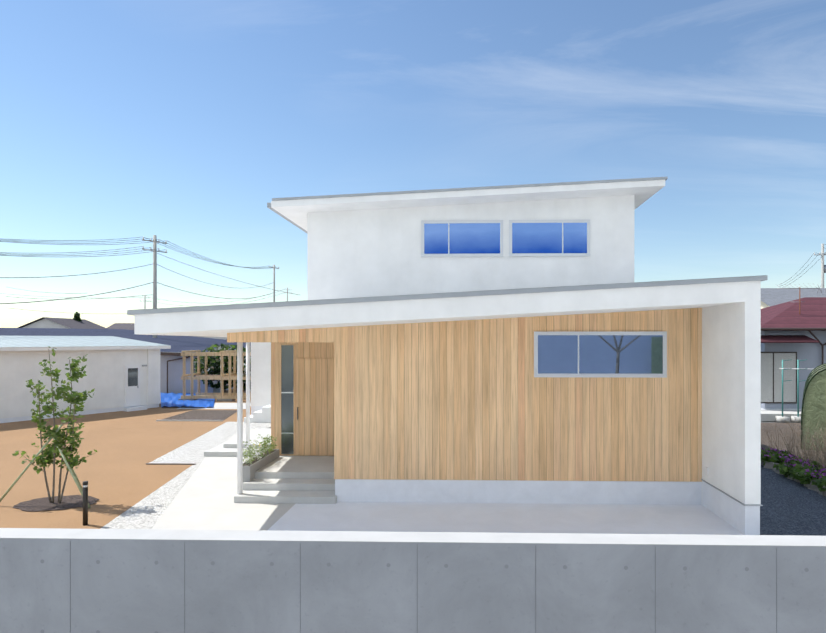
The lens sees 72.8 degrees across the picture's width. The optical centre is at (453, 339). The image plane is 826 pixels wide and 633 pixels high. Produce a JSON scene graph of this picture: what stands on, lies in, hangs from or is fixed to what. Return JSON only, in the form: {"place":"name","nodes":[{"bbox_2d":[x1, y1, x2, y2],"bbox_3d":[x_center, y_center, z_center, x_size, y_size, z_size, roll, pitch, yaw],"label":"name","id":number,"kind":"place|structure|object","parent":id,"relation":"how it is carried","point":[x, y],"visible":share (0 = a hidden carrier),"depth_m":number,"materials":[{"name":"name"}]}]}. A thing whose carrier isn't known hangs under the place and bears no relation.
{"place":"outdoors","nodes":[
{"label":"outdoors","id":0,"kind":"place"},
{"bbox_2d":[107,323,133,329],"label":"distant house","id":1,"kind":"structure","parent":0,"point":[128,326],"depth_m":88.48,"materials":[{"name":"grey paint"}]},
{"bbox_2d":[0,388,250,528],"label":"yard ground","id":2,"kind":"structure","parent":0,"point":[117,473],"depth_m":14.57,"materials":[{"name":"soil"}]},
{"bbox_2d":[0,424,90,507],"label":"tree stakes","id":3,"kind":"object","parent":2,"relation":"on","point":[75,478],"visible":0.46,"depth_m":10.89,"materials":[{"name":"brown wood"}]},
{"bbox_2d":[13,495,98,511],"bbox_3d":[-7.806,3.220,11.028,1.537,0.001,1.138,0,0,2],"label":"tree mulch bed","id":4,"kind":"object","parent":2,"relation":"on","point":[44,504],"visible":0.79,"depth_m":10.97,"materials":[{"name":"grey gravel"}]},
{"bbox_2d":[12,346,96,502],"bbox_3d":[-7.845,1.682,11.087,1.481,3.109,0.951,0,0,2],"label":"tree","id":5,"kind":"object","parent":4,"relation":"on","point":[48,454],"depth_m":11.00,"materials":[{"name":"green plant"}]},
{"bbox_2d":[82,481,87,525],"bbox_3d":[-6.424,2.854,9.747,0.086,0.755,0.086,0,0,2],"label":"bollard light","id":6,"kind":"object","parent":2,"relation":"on","point":[85,502],"visible":1,"depth_m":9.72,"materials":[{"name":"black metal"}]},
{"bbox_2d":[0,336,170,422],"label":"shed","id":7,"kind":"object","parent":2,"relation":"on","point":[122,374],"visible":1,"depth_m":24.32,"materials":[{"name":"white paint"}]},
{"bbox_2d":[0,328,250,393],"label":"neighboring building","id":8,"kind":"structure","parent":2,"relation":"on","point":[171,369],"depth_m":37.94,"materials":[{"name":"grey"}]},
{"bbox_2d":[146,463,195,464],"bbox_3d":[-7.311,3.217,14.445,1.286,0.030,0.050,0,0,2],"label":"edging strip","id":9,"kind":"object","parent":2,"relation":"on","point":[170,463],"visible":0.86,"depth_m":14.44,"materials":[{"name":"grey"}]},
{"bbox_2d":[160,392,214,407],"bbox_3d":[-14.018,3.162,29.896,2.915,0.100,8.831,0,0,-28],"label":"blue tarp","id":10,"kind":"object","parent":2,"relation":"on","point":[169,399],"visible":0.67,"depth_m":28.55,"materials":[{"name":"blue plastic"}]},
{"bbox_2d":[156,420,222,420],"bbox_3d":[-10.459,3.207,22.121,2.647,0.050,0.060,0,0,2],"label":"ground bed edging","id":11,"kind":"object","parent":2,"relation":"on","point":[189,420],"visible":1,"depth_m":22.09,"materials":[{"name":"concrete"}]},
{"bbox_2d":[161,410,236,420],"bbox_3d":[-10.532,3.226,23.858,2.889,0.001,3.408,0,0,2],"label":"ground patch","id":12,"kind":"object","parent":2,"relation":"on","point":[223,415],"visible":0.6,"depth_m":23.76,"materials":[{"name":"soil"}]},
{"bbox_2d":[177,403,250,408],"bbox_3d":[-11.514,3.226,27.276,3.840,0.001,2.554,0,0,2],"label":"ground pad","id":13,"kind":"object","parent":2,"relation":"on","point":[225,406],"visible":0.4,"depth_m":26.56,"materials":[{"name":"concrete"}]},
{"bbox_2d":[178,350,250,400],"bbox_3d":[-11.968,1.907,30.217,4.876,2.650,1.950,0,0,2],"label":"wooden frame structure","id":14,"kind":"object","parent":2,"relation":"on","point":[222,395],"visible":0.73,"depth_m":29.45,"materials":[{"name":"wood"}]},
{"bbox_2d":[194,343,250,392],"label":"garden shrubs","id":15,"kind":"object","parent":2,"relation":"on","point":[214,364],"visible":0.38,"depth_m":31.66,"materials":[{"name":"green plant"}]},
{"bbox_2d":[244,342,270,422],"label":"white wall","id":16,"kind":"structure","parent":2,"relation":"on","point":[260,382],"depth_m":22.93,"materials":[{"name":"paint"}]},
{"bbox_2d":[100,422,270,528],"bbox_3d":[-6.237,3.228,13.255,2.940,0.001,18.149,0,0,-10],"label":"gravel strip","id":17,"kind":"object","parent":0,"point":[148,511],"visible":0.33,"depth_m":12.80,"materials":[{"name":"white gravel"}]},
{"bbox_2d":[172,336,226,352],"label":"roof","id":18,"kind":"structure","parent":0,"point":[224,338],"depth_m":60.68,"materials":[{"name":"paint"}]},
{"bbox_2d":[152,429,295,529],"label":"concrete walkway","id":19,"kind":"structure","parent":0,"point":[204,498],"depth_m":10.79,"materials":[{"name":"concrete"}]},
{"bbox_2d":[204,428,270,456],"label":"steps","id":20,"kind":"structure","parent":19,"relation":"on","point":[228,449],"depth_m":15.94,"materials":[{"name":"concrete"}]},
{"bbox_2d":[237,342,249,493],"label":"porch posts","id":21,"kind":"object","parent":19,"relation":"on","point":[239,417],"visible":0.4,"depth_m":11.18,"materials":[{"name":"white metal"}]},
{"bbox_2d":[234,456,336,503],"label":"porch steps","id":22,"kind":"structure","parent":19,"relation":"on","point":[298,479],"depth_m":11.48,"materials":[{"name":"grey concrete"}]},
{"bbox_2d":[243,449,278,482],"bbox_3d":[-4.338,2.882,12.531,0.260,0.500,1.800,0,0,2],"label":"planter box","id":23,"kind":"object","parent":22,"relation":"on","point":[249,470],"visible":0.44,"depth_m":12.10,"materials":[{"name":"concrete"}]},
{"bbox_2d":[243,434,276,464],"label":"planter plants","id":24,"kind":"object","parent":23,"relation":"in","point":[262,448],"visible":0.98,"depth_m":12.39,"materials":[{"name":"green plant"}]},
{"bbox_2d":[0,0,825,327],"label":"sky","id":25,"kind":"structure","parent":0,"point":[179,122],"materials":[{"name":"blue"}]},
{"bbox_2d":[227,308,701,481],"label":"house timber walls","id":26,"kind":"structure","parent":0,"point":[463,400],"depth_m":10.99,"materials":[{"name":"brown wood"}]},
{"bbox_2d":[280,344,333,454],"bbox_3d":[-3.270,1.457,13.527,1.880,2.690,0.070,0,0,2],"label":"front door","id":27,"kind":"structure","parent":26,"relation":"in","point":[314,406],"depth_m":13.54,"materials":[{"name":"brown wood"}]},
{"bbox_2d":[127,275,767,336],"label":"lower roof","id":28,"kind":"structure","parent":26,"relation":"on","point":[215,321],"depth_m":9.33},
{"bbox_2d":[268,502,743,534],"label":"forecourt","id":29,"kind":"structure","parent":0,"point":[527,518],"depth_m":10.06,"materials":[{"name":"concrete"}]},
{"bbox_2d":[335,479,701,504],"bbox_3d":[1.253,2.995,11.087,7.202,0.474,0.182,0,0,2],"label":"house foundation","id":30,"kind":"object","parent":29,"relation":"on","point":[536,492],"visible":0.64,"depth_m":10.99,"materials":[{"name":"grey concrete"}]},
{"bbox_2d":[269,421,793,427],"bbox_3d":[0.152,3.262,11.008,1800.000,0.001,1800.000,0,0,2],"label":"terrain","id":31,"kind":"structure","parent":0,"point":[761,422],"depth_m":21.99,"materials":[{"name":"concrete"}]},
{"bbox_2d":[18,317,107,328],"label":"distant house","id":32,"kind":"structure","parent":31,"relation":"on","point":[48,322],"depth_m":71.73,"materials":[{"name":"grey paint"}]},
{"bbox_2d":[72,312,81,321],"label":"distant conifer","id":33,"kind":"object","parent":31,"relation":"on","point":[77,316],"visible":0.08,"depth_m":76.22,"materials":[{"name":"green plant"}]},
{"bbox_2d":[0,528,825,632],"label":"concrete wall","id":34,"kind":"structure","parent":31,"relation":"on","point":[56,580],"depth_m":4.27,"materials":[{"name":"grey concrete"}]},
{"bbox_2d":[0,235,825,337],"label":"power lines","id":35,"kind":"object","parent":31,"relation":"on","point":[155,264],"visible":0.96,"depth_m":39.52,"materials":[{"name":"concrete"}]},
{"bbox_2d":[761,288,825,308],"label":"distant house","id":36,"kind":"structure","parent":31,"relation":"on","point":[772,296],"depth_m":45.62,"materials":[{"name":"beige paint"}]},
{"bbox_2d":[534,331,666,377],"bbox_3d":[2.872,0.288,10.910,2.575,0.896,0.047,0,0,2],"label":"house window","id":37,"kind":"structure","parent":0,"point":[638,354],"depth_m":10.91,"materials":[{"name":"blue glass"}]},
{"bbox_2d":[701,301,762,534],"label":"side wall","id":38,"kind":"structure","parent":0,"point":[731,415],"depth_m":9.62,"materials":[{"name":"white paint"}]},
{"bbox_2d":[775,359,808,422],"bbox_3d":[13.789,2.000,21.839,2.130,2.463,0.360,0,0,2],"label":"neighbour laundry stand","id":39,"kind":"object","parent":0,"point":[782,419],"visible":0.9,"depth_m":21.82,"materials":[{"name":"grey metal"}]},
{"bbox_2d":[760,465,825,535],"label":"dark gravel","id":40,"kind":"structure","parent":0,"point":[790,507],"depth_m":10.68,"materials":[{"name":"grey gravel"}]},
{"bbox_2d":[761,458,825,495],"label":"border stones","id":41,"kind":"object","parent":40,"relation":"on","point":[769,465],"visible":0.33,"depth_m":12.75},
{"bbox_2d":[761,423,824,464],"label":"flower bed soil","id":42,"kind":"structure","parent":0,"point":[765,440],"depth_m":18.61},
{"bbox_2d":[761,448,825,491],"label":"flower bed plants","id":43,"kind":"object","parent":42,"relation":"on","point":[789,465],"visible":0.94,"depth_m":13.03,"materials":[{"name":"green plant"}]},
{"bbox_2d":[764,417,825,468],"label":"dry shrub","id":44,"kind":"object","parent":42,"relation":"on","point":[821,458],"visible":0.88,"depth_m":14.29,"materials":[{"name":"beige plant"}]},
{"bbox_2d":[801,363,825,450],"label":"green tent","id":45,"kind":"object","parent":42,"relation":"on","point":[813,410],"visible":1,"depth_m":16.27,"materials":[{"name":"green fabric"}]},
{"bbox_2d":[761,297,825,409],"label":"maroon roof house","id":46,"kind":"structure","parent":0,"point":[812,314],"depth_m":23.35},
{"bbox_2d":[761,328,825,420],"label":"neighbour window and gutter","id":47,"kind":"structure","parent":46,"relation":"attached to","point":[771,379],"depth_m":23.28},
{"bbox_2d":[777,284,821,313],"bbox_3d":[15.259,-1.431,24.600,1.959,2.125,0.455,0,0,2],"label":"tv antenna","id":48,"kind":"object","parent":46,"relation":"on","point":[799,288],"visible":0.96,"depth_m":24.59,"materials":[{"name":"grey metal"}]},
{"bbox_3d":[0.430,1.272,15.752,9.607,3.920,9.500,0,0,2],"label":"house","id":49,"kind":"object","parent":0,"visible":0},
{"bbox_2d":[307,195,633,299],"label":"house upper walls","id":50,"kind":"structure","parent":49,"relation":"on","point":[363,253],"depth_m":13.48,"materials":[{"name":"white paint"}]},
{"bbox_2d":[421,220,502,256],"bbox_3d":[0.216,-2.438,13.444,1.975,0.879,0.047,0,0,2],"label":"house window","id":51,"kind":"structure","parent":50,"relation":"attached to","point":[461,238],"depth_m":13.44,"materials":[{"name":"blue glass"}]},
{"bbox_2d":[267,177,667,232],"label":"house roof","id":52,"kind":"structure","parent":50,"relation":"on","point":[294,210],"depth_m":12.83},
{"bbox_2d":[509,219,589,256],"bbox_3d":[2.310,-2.438,13.386,1.936,0.879,0.047,0,0,2],"label":"house window","id":53,"kind":"structure","parent":50,"relation":"attached to","point":[544,238],"depth_m":13.38,"materials":[{"name":"blue glass"}]}
]}

